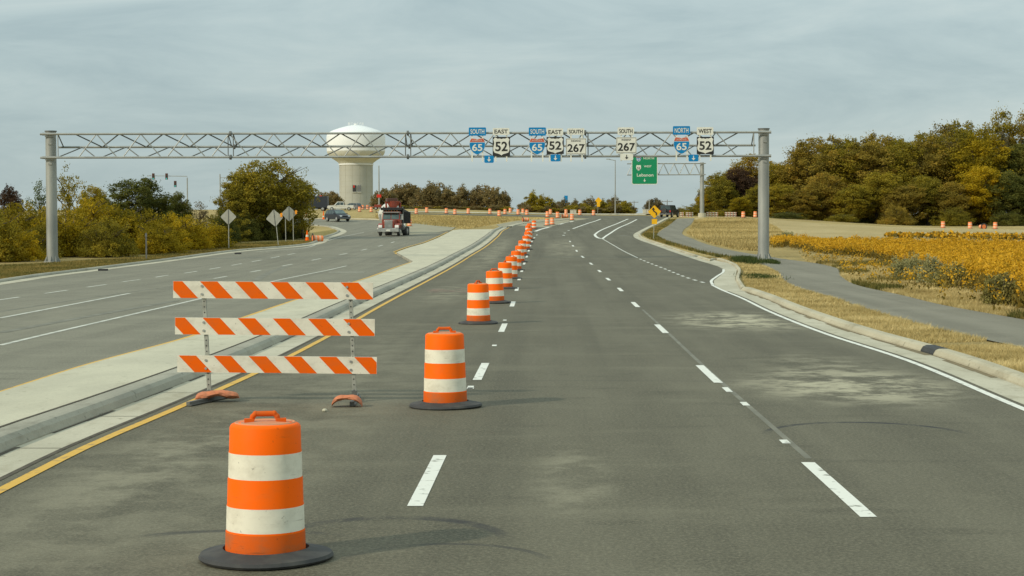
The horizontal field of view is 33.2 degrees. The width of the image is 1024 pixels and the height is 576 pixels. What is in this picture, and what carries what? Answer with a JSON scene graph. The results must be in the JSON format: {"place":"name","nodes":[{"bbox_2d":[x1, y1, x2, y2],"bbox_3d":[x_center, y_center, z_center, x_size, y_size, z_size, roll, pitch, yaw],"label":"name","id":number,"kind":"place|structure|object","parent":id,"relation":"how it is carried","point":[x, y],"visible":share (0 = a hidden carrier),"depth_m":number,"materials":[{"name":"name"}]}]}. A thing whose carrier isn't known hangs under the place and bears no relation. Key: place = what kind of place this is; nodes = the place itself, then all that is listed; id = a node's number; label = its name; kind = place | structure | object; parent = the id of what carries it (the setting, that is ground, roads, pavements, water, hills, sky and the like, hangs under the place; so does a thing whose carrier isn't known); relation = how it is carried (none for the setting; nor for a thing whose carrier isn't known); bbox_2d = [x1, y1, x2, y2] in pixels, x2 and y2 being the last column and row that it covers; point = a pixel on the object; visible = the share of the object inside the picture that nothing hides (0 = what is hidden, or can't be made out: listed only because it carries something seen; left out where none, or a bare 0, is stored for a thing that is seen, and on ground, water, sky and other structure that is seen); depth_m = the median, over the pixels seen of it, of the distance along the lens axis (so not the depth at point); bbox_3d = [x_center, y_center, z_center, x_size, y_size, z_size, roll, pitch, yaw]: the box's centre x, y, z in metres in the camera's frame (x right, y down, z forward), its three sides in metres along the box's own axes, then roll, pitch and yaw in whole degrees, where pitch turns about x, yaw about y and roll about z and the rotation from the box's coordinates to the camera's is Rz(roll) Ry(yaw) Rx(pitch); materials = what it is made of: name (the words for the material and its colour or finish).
{"place":"outdoors","nodes":[
{"label":"outdoors","id":0,"kind":"place"},
{"bbox_2d":[0,219,448,391],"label":"opposite road","id":1,"kind":"structure","parent":0,"point":[50,326],"depth_m":56.10,"materials":[{"name":"asphalt"}]},
{"bbox_2d":[378,207,410,235],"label":"dump truck","id":2,"kind":"object","parent":1,"relation":"on","point":[394,219],"visible":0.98,"depth_m":166.78,"materials":[{"name":"red paint"}]},
{"bbox_2d":[326,122,384,208],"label":"water tower","id":3,"kind":"structure","parent":0,"point":[355,180],"depth_m":594.80,"materials":[{"name":"metal"}]},
{"bbox_2d":[0,213,1023,575],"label":"road","id":4,"kind":"structure","parent":0,"point":[646,409],"depth_m":17.80,"materials":[{"name":"asphalt"}]},
{"bbox_2d":[0,227,507,479],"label":"gutter joint","id":5,"kind":"object","parent":4,"relation":"on","point":[36,461],"visible":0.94,"depth_m":21.49,"materials":[{"name":"concrete"}]},
{"bbox_2d":[198,410,333,569],"bbox_3d":[-1.751,1.399,12.247,0.956,1.056,0.956,0,1,-11],"label":"traffic drum","id":6,"kind":"object","parent":4,"relation":"on","point":[265,525],"visible":1,"depth_m":12.02,"materials":[{"name":"plastic"}]},
{"bbox_2d":[173,281,376,405],"bbox_3d":[-3.185,0.718,23.121,2.747,1.629,1.252,0,2,2],"label":"barricade","id":7,"kind":"object","parent":4,"relation":"on","point":[208,363],"visible":0.96,"depth_m":23.10,"materials":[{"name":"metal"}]},
{"bbox_2d":[195,390,239,398],"bbox_3d":[-3.970,1.435,23.164,0.600,0.123,0.269,-1,2,-15],"label":"sandbag","id":8,"kind":"object","parent":7,"relation":"on","point":[221,393],"visible":0.99,"depth_m":23.08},
{"bbox_2d":[409,327,481,410],"bbox_3d":[-0.870,1.026,22.424,0.956,1.048,0.956,-1,2,-2],"label":"traffic drum","id":9,"kind":"object","parent":4,"relation":"on","point":[444,378],"visible":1,"depth_m":22.19,"materials":[{"name":"plastic"}]},
{"bbox_2d":[459,280,497,324],"bbox_3d":[-0.804,0.334,41.263,0.956,1.047,0.956,1,3,26],"label":"traffic drum","id":10,"kind":"object","parent":4,"relation":"on","point":[478,309],"visible":1,"depth_m":41.03,"materials":[{"name":"plastic"}]},
{"bbox_2d":[486,268,510,303],"bbox_3d":[-0.520,-0.070,52.060,0.956,1.059,0.956,-2,2,-19],"label":"traffic drum","id":11,"kind":"object","parent":4,"relation":"on","point":[494,280],"visible":0.85,"depth_m":51.82,"materials":[{"name":"plastic"}]},
{"bbox_2d":[498,260,517,288],"bbox_3d":[-0.259,-0.503,63.842,0.956,1.059,0.956,1,3,11],"label":"traffic drum","id":12,"kind":"object","parent":4,"relation":"on","point":[505,267],"visible":0.81,"depth_m":63.60,"materials":[{"name":"plastic"}]},
{"bbox_2d":[0,209,1023,469],"bbox_3d":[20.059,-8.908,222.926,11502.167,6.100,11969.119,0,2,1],"label":"ground","id":13,"kind":"structure","parent":0,"point":[788,253],"depth_m":218.57,"materials":[{"name":"soil"}]},
{"bbox_2d":[0,185,25,218],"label":"purple tree","id":14,"kind":"object","parent":13,"relation":"on","point":[10,195],"visible":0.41,"depth_m":150.53,"materials":[{"name":"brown plant"}]},
{"bbox_2d":[0,206,31,261],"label":"bush","id":15,"kind":"object","parent":13,"relation":"on","point":[7,249],"visible":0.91,"depth_m":105.19,"materials":[{"name":"green plant"}]},
{"bbox_2d":[0,223,46,261],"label":"bush","id":16,"kind":"object","parent":13,"relation":"on","point":[33,251],"visible":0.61,"depth_m":106.28,"materials":[{"name":"plant"}]},
{"bbox_2d":[0,200,61,251],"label":"bush","id":17,"kind":"object","parent":13,"relation":"on","point":[26,225],"visible":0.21,"depth_m":111.97,"materials":[{"name":"plant"}]},
{"bbox_2d":[24,222,65,258],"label":"bush","id":18,"kind":"object","parent":13,"relation":"on","point":[39,232],"visible":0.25,"depth_m":110.38,"materials":[{"name":"green plant"}]},
{"bbox_2d":[36,207,99,256],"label":"bush","id":19,"kind":"object","parent":13,"relation":"on","point":[67,237],"visible":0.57,"depth_m":113.95,"materials":[{"name":"green plant"}]},
{"bbox_2d":[57,164,87,219],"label":"tree","id":20,"kind":"object","parent":13,"relation":"on","point":[67,198],"visible":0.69,"depth_m":132.44,"materials":[{"name":"green plant"}]},
{"bbox_2d":[57,194,125,241],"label":"bush","id":21,"kind":"object","parent":13,"relation":"on","point":[93,208],"visible":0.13,"depth_m":120.16,"materials":[{"name":"plant"}]},
{"bbox_2d":[72,216,141,256],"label":"bush","id":22,"kind":"object","parent":13,"relation":"on","point":[107,245],"visible":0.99,"depth_m":112.91,"materials":[{"name":"green plant"}]},
{"bbox_2d":[93,204,149,252],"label":"bush","id":23,"kind":"object","parent":13,"relation":"on","point":[124,217],"visible":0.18,"depth_m":120.20,"materials":[{"name":"plant"}]},
{"bbox_2d":[103,175,181,223],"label":"tree","id":24,"kind":"object","parent":13,"relation":"on","point":[145,197],"visible":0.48,"depth_m":137.47,"materials":[{"name":"green plant"}]},
{"bbox_2d":[118,208,169,249],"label":"bush","id":25,"kind":"object","parent":13,"relation":"on","point":[147,221],"visible":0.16,"depth_m":122.29,"materials":[{"name":"plant"}]},
{"bbox_2d":[0,225,339,281],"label":"kerb","id":26,"kind":"structure","parent":13,"relation":"on","point":[76,270],"depth_m":101.73,"materials":[{"name":"concrete"}]},
{"bbox_2d":[0,226,346,284],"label":"gutter","id":27,"kind":"object","parent":13,"relation":"on","point":[341,232],"visible":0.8,"depth_m":103.52,"materials":[{"name":"concrete"}]},
{"bbox_2d":[144,211,202,250],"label":"bush","id":28,"kind":"object","parent":13,"relation":"on","point":[170,219],"visible":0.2,"depth_m":123.89,"materials":[{"name":"plant"}]},
{"bbox_2d":[166,191,194,220],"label":"tree","id":29,"kind":"object","parent":13,"relation":"on","point":[181,208],"visible":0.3,"depth_m":141.91,"materials":[{"name":"green plant"}]},
{"bbox_2d":[62,229,336,261],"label":"verge","id":30,"kind":"structure","parent":13,"relation":"on","point":[324,233],"depth_m":152.55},
{"bbox_2d":[0,240,312,278],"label":"verge grass","id":31,"kind":"structure","parent":30,"relation":"on","point":[11,270],"depth_m":101.78,"materials":[{"name":"plant"}]},
{"bbox_2d":[126,222,192,254],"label":"bush","id":32,"kind":"object","parent":30,"relation":"on","point":[160,242],"visible":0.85,"depth_m":117.89,"materials":[{"name":"green plant"}]},
{"bbox_2d":[169,214,214,249],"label":"bush","id":33,"kind":"object","parent":30,"relation":"on","point":[195,230],"visible":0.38,"depth_m":126.24,"materials":[{"name":"plant"}]},
{"bbox_2d":[188,218,237,247],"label":"bush","id":34,"kind":"object","parent":30,"relation":"on","point":[216,231],"visible":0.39,"depth_m":130.06,"materials":[{"name":"plant"}]},
{"bbox_2d":[221,158,318,236],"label":"tree","id":35,"kind":"object","parent":30,"relation":"on","point":[266,182],"visible":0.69,"depth_m":154.07,"materials":[{"name":"green plant"}]},
{"bbox_2d":[211,209,241,243],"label":"shrub","id":36,"kind":"object","parent":13,"relation":"on","point":[235,234],"visible":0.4,"depth_m":142.07,"materials":[{"name":"green plant"}]},
{"bbox_2d":[212,169,266,236],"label":"tree","id":37,"kind":"object","parent":13,"relation":"on","point":[232,204],"visible":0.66,"depth_m":151.77,"materials":[{"name":"green plant"}]},
{"bbox_2d":[0,229,492,427],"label":"traffic island","id":38,"kind":"structure","parent":13,"relation":"on","point":[48,393],"depth_m":28.54,"materials":[{"name":"concrete"}]},
{"bbox_2d":[234,212,263,240],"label":"shrub","id":39,"kind":"object","parent":13,"relation":"on","point":[253,230],"visible":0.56,"depth_m":150.15,"materials":[{"name":"green plant"}]},
{"bbox_2d":[0,226,502,452],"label":"kerb","id":40,"kind":"structure","parent":13,"relation":"on","point":[16,434],"depth_m":23.48,"materials":[{"name":"concrete"}]},
{"bbox_2d":[0,227,506,476],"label":"gutter","id":41,"kind":"object","parent":13,"relation":"on","point":[25,454],"visible":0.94,"depth_m":22.57,"materials":[{"name":"concrete"}]},
{"bbox_2d":[0,234,486,455],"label":"kerb dirt","id":42,"kind":"structure","parent":41,"relation":"on","point":[7,451],"depth_m":23.97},
{"bbox_2d":[250,211,281,239],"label":"shrub","id":43,"kind":"object","parent":13,"relation":"on","point":[268,231],"visible":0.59,"depth_m":152.74,"materials":[{"name":"green plant"}]},
{"bbox_2d":[40,128,773,261],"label":"sign gantry","id":44,"kind":"object","parent":13,"relation":"on","point":[51,157],"visible":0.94,"depth_m":102.71,"materials":[{"name":"metal"}]},
{"bbox_2d":[469,127,485,161],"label":"route sign","id":45,"kind":"object","parent":44,"relation":"attached to","point":[477,146],"visible":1,"depth_m":102.19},
{"bbox_2d":[493,128,509,161],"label":"route sign","id":46,"kind":"object","parent":44,"relation":"attached to","point":[501,146],"visible":1,"depth_m":102.17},
{"bbox_2d":[529,127,545,161],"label":"route sign","id":47,"kind":"object","parent":44,"relation":"attached to","point":[537,146],"visible":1,"depth_m":102.11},
{"bbox_2d":[547,128,563,161],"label":"route sign","id":48,"kind":"object","parent":44,"relation":"attached to","point":[555,145],"visible":1,"depth_m":102.09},
{"bbox_2d":[566,128,585,161],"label":"route sign","id":49,"kind":"object","parent":44,"relation":"attached to","point":[575,146],"visible":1,"depth_m":102.07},
{"bbox_2d":[616,127,636,160],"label":"route sign","id":50,"kind":"object","parent":44,"relation":"attached to","point":[626,144],"visible":1,"depth_m":102.00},
{"bbox_2d":[673,126,689,160],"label":"route sign","id":51,"kind":"object","parent":44,"relation":"attached to","point":[681,145],"visible":1,"depth_m":101.92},
{"bbox_2d":[697,127,713,160],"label":"route sign","id":52,"kind":"object","parent":44,"relation":"attached to","point":[705,145],"visible":1,"depth_m":101.89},
{"bbox_2d":[407,180,441,206],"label":"tree","id":53,"kind":"object","parent":13,"relation":"on","point":[428,197],"visible":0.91,"depth_m":468.40,"materials":[{"name":"green plant"}]},
{"bbox_2d":[436,186,467,206],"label":"tree","id":54,"kind":"object","parent":13,"relation":"on","point":[451,198],"visible":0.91,"depth_m":468.66,"materials":[{"name":"green plant"}]},
{"bbox_2d":[375,213,549,228],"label":"junction grass","id":55,"kind":"structure","parent":13,"relation":"on","point":[460,221],"depth_m":246.01,"materials":[{"name":"plant"}]},
{"bbox_2d":[305,211,649,226],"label":"kerb","id":56,"kind":"structure","parent":13,"relation":"on","point":[512,225],"depth_m":303.52,"materials":[{"name":"concrete"}]},
{"bbox_2d":[482,187,512,206],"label":"tree","id":57,"kind":"object","parent":13,"relation":"on","point":[493,195],"visible":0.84,"depth_m":468.21,"materials":[{"name":"green plant"}]},
{"bbox_2d":[407,218,588,234],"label":"gravel","id":58,"kind":"structure","parent":13,"relation":"on","point":[415,228],"depth_m":220.96,"materials":[{"name":"gravel"}]},
{"bbox_2d":[627,162,705,216],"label":"sign gantry","id":59,"kind":"object","parent":13,"relation":"on","point":[701,213],"visible":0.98,"depth_m":260.69,"materials":[{"name":"metal"}]},
{"bbox_2d":[632,157,657,184],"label":"guide sign","id":60,"kind":"object","parent":59,"relation":"hanging from","point":[644,170],"visible":0.98,"depth_m":260.32,"materials":[{"name":"metal"}]},
{"bbox_2d":[642,218,731,258],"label":"weeds","id":61,"kind":"object","parent":13,"relation":"on","point":[648,234],"visible":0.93,"depth_m":144.79,"materials":[{"name":"green plant"}]},
{"bbox_2d":[704,174,739,215],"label":"tree","id":62,"kind":"object","parent":13,"relation":"on","point":[723,194],"visible":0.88,"depth_m":278.06,"materials":[{"name":"green plant"}]},
{"bbox_2d":[686,217,783,250],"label":"slope grass","id":63,"kind":"structure","parent":13,"relation":"on","point":[736,233],"depth_m":175.06,"materials":[{"name":"plant"}]},
{"bbox_2d":[720,166,757,201],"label":"tree","id":64,"kind":"object","parent":13,"relation":"on","point":[745,182],"visible":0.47,"depth_m":281.25,"materials":[{"name":"brown plant"}]},
{"bbox_2d":[728,196,752,216],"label":"tree","id":65,"kind":"object","parent":13,"relation":"on","point":[738,206],"visible":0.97,"depth_m":268.04,"materials":[{"name":"green plant"}]},
{"bbox_2d":[729,153,777,186],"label":"tree","id":66,"kind":"object","parent":13,"relation":"on","point":[750,162],"visible":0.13,"depth_m":296.95,"materials":[{"name":"green plant"}]},
{"bbox_2d":[727,255,790,279],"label":"weeds","id":67,"kind":"object","parent":13,"relation":"on","point":[750,259],"visible":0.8,"depth_m":97.20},
{"bbox_2d":[757,162,801,211],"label":"tree","id":68,"kind":"object","parent":13,"relation":"on","point":[773,180],"visible":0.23,"depth_m":292.82,"materials":[{"name":"green plant"}]},
{"bbox_2d":[769,183,798,216],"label":"tree","id":69,"kind":"object","parent":13,"relation":"on","point":[779,193],"visible":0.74,"depth_m":269.00,"materials":[{"name":"green plant"}]},
{"bbox_2d":[775,182,828,219],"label":"tree","id":70,"kind":"object","parent":13,"relation":"on","point":[803,204],"visible":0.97,"depth_m":267.40,"materials":[{"name":"green plant"}]},
{"bbox_2d":[773,133,845,189],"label":"tree","id":71,"kind":"object","parent":13,"relation":"on","point":[802,167],"visible":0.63,"depth_m":288.80,"materials":[{"name":"green plant"}]},
{"bbox_2d":[801,171,847,220],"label":"tree","id":72,"kind":"object","parent":13,"relation":"on","point":[828,193],"visible":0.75,"depth_m":269.47,"materials":[{"name":"green plant"}]},
{"bbox_2d":[633,216,1023,403],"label":"gutter","id":73,"kind":"object","parent":13,"relation":"on","point":[725,280],"visible":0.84,"depth_m":34.84,"materials":[{"name":"concrete"}]},
{"bbox_2d":[746,292,994,376],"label":"kerb dirt","id":74,"kind":"structure","parent":73,"relation":"on","point":[946,360],"depth_m":33.06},
{"bbox_2d":[639,217,1023,386],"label":"kerb","id":75,"kind":"structure","parent":13,"relation":"on","point":[1013,376],"depth_m":34.90,"materials":[{"name":"concrete"}]},
{"bbox_2d":[810,141,868,211],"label":"tree","id":76,"kind":"object","parent":13,"relation":"on","point":[849,170],"visible":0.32,"depth_m":287.32,"materials":[{"name":"green plant"}]},
{"bbox_2d":[828,183,877,222],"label":"tree","id":77,"kind":"object","parent":13,"relation":"on","point":[852,202],"visible":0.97,"depth_m":265.06,"materials":[{"name":"green plant"}]},
{"bbox_2d":[704,256,1023,372],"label":"verge grass","id":78,"kind":"structure","parent":13,"relation":"on","point":[1011,356],"depth_m":41.07,"materials":[{"name":"plant"}]},
{"bbox_2d":[838,136,897,190],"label":"tree","id":79,"kind":"object","parent":13,"relation":"on","point":[872,157],"visible":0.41,"depth_m":286.05,"materials":[{"name":"green plant"}]},
{"bbox_2d":[854,170,905,223],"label":"tree","id":80,"kind":"object","parent":13,"relation":"on","point":[878,184],"visible":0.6,"depth_m":266.84,"materials":[{"name":"green plant"}]},
{"bbox_2d":[876,204,915,224],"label":"shrub","id":81,"kind":"object","parent":13,"relation":"on","point":[899,217],"visible":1,"depth_m":259.42,"materials":[{"name":"green plant"}]},
{"bbox_2d":[877,183,929,222],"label":"tree","id":82,"kind":"object","parent":13,"relation":"on","point":[903,196],"visible":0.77,"depth_m":263.06,"materials":[{"name":"green plant"}]},
{"bbox_2d":[887,250,925,276],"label":"wild shrub","id":83,"kind":"object","parent":13,"relation":"on","point":[910,263],"visible":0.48,"depth_m":72.85,"materials":[{"name":"green plant"}]},
{"bbox_2d":[873,140,944,188],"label":"tree","id":84,"kind":"object","parent":13,"relation":"on","point":[902,166],"visible":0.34,"depth_m":285.91,"materials":[{"name":"green plant"}]},
{"bbox_2d":[801,255,1023,315],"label":"path side grass","id":85,"kind":"structure","parent":13,"relation":"on","point":[951,299],"depth_m":57.53,"materials":[{"name":"plant"}]},
{"bbox_2d":[791,242,1005,310],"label":"weeds","id":86,"kind":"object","parent":85,"relation":"on","point":[876,264],"depth_m":64.01,"materials":[{"name":"plant"}]},
{"bbox_2d":[816,259,1023,318],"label":"weeds","id":87,"kind":"object","parent":13,"relation":"on","point":[885,285],"visible":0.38,"depth_m":70.32,"materials":[{"name":"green plant"}]},
{"bbox_2d":[904,174,952,225],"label":"tree","id":88,"kind":"object","parent":13,"relation":"on","point":[928,183],"visible":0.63,"depth_m":264.44,"materials":[{"name":"green plant"}]},
{"bbox_2d":[913,253,943,283],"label":"wild shrub","id":89,"kind":"object","parent":13,"relation":"on","point":[928,267],"visible":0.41,"depth_m":67.30,"materials":[{"name":"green plant"}]},
{"bbox_2d":[905,131,958,186],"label":"tree","id":90,"kind":"object","parent":13,"relation":"on","point":[926,155],"visible":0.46,"depth_m":285.57,"materials":[{"name":"green plant"}]},
{"bbox_2d":[924,261,972,288],"bbox_3d":[15.884,-0.484,62.475,1.690,1.090,1.564,0,2,1],"label":"wild shrub","id":91,"kind":"object","parent":13,"relation":"on","point":[958,276],"visible":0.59,"depth_m":62.19,"materials":[{"name":"green plant"}]},
{"bbox_2d":[929,207,976,225],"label":"shrub","id":92,"kind":"object","parent":13,"relation":"on","point":[957,218],"visible":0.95,"depth_m":259.32,"materials":[{"name":"green plant"}]},
{"bbox_2d":[928,180,981,220],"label":"tree","id":93,"kind":"object","parent":13,"relation":"on","point":[957,198],"visible":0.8,"depth_m":262.90,"materials":[{"name":"green plant"}]},
{"bbox_2d":[929,123,994,195],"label":"tree","id":94,"kind":"object","parent":13,"relation":"on","point":[959,134],"visible":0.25,"depth_m":285.82,"materials":[{"name":"green plant"}]},
{"bbox_2d":[948,163,1008,225],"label":"tree","id":95,"kind":"object","parent":13,"relation":"on","point":[976,176],"visible":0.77,"depth_m":263.62,"materials":[{"name":"plant"}]},
{"bbox_2d":[943,129,1018,189],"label":"tree","id":96,"kind":"object","parent":13,"relation":"on","point":[979,153],"visible":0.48,"depth_m":282.25,"materials":[{"name":"green plant"}]},
{"bbox_2d":[977,101,1022,205],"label":"tree","id":97,"kind":"object","parent":13,"relation":"on","point":[1006,125],"visible":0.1,"depth_m":305.56,"materials":[{"name":"green plant"}]},
{"bbox_2d":[979,270,1023,306],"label":"wild shrub","id":98,"kind":"object","parent":13,"relation":"on","point":[1003,286],"visible":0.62,"depth_m":49.01,"materials":[{"name":"green plant"}]},
{"bbox_2d":[980,169,1023,222],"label":"tree","id":99,"kind":"object","parent":13,"relation":"on","point":[1013,196],"visible":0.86,"depth_m":262.19,"materials":[{"name":"green plant"}]},
{"bbox_2d":[989,210,1023,225],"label":"shrub","id":100,"kind":"object","parent":13,"relation":"on","point":[1002,219],"visible":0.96,"depth_m":259.27,"materials":[{"name":"green plant"}]},
{"bbox_2d":[993,143,1023,208],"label":"tree","id":101,"kind":"object","parent":13,"relation":"on","point":[1017,166],"visible":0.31,"depth_m":283.92,"materials":[{"name":"green plant"}]},
{"bbox_2d":[996,103,1023,169],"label":"tree","id":102,"kind":"object","parent":13,"relation":"on","point":[1020,135],"visible":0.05,"depth_m":305.76,"materials":[{"name":"green plant"}]},
{"bbox_2d":[0,0,1023,213],"label":"sky","id":103,"kind":"structure","parent":0,"point":[793,69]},
{"bbox_2d":[657,218,1023,347],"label":"bike path","id":104,"kind":"structure","parent":0,"point":[824,279],"depth_m":53.01,"materials":[{"name":"concrete"}]},
{"bbox_2d":[695,217,1023,240],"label":"stubble field","id":105,"kind":"structure","parent":0,"point":[821,230],"depth_m":204.73,"materials":[{"name":"plant"}]},
{"bbox_2d":[884,229,1023,239],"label":"golden field","id":106,"kind":"structure","parent":105,"relation":"on","point":[977,235],"depth_m":153.01,"materials":[{"name":"plant"}]},
{"bbox_2d":[769,233,1023,310],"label":"golden field","id":107,"kind":"structure","parent":0,"point":[997,256],"depth_m":101.19,"materials":[{"name":"plant"}]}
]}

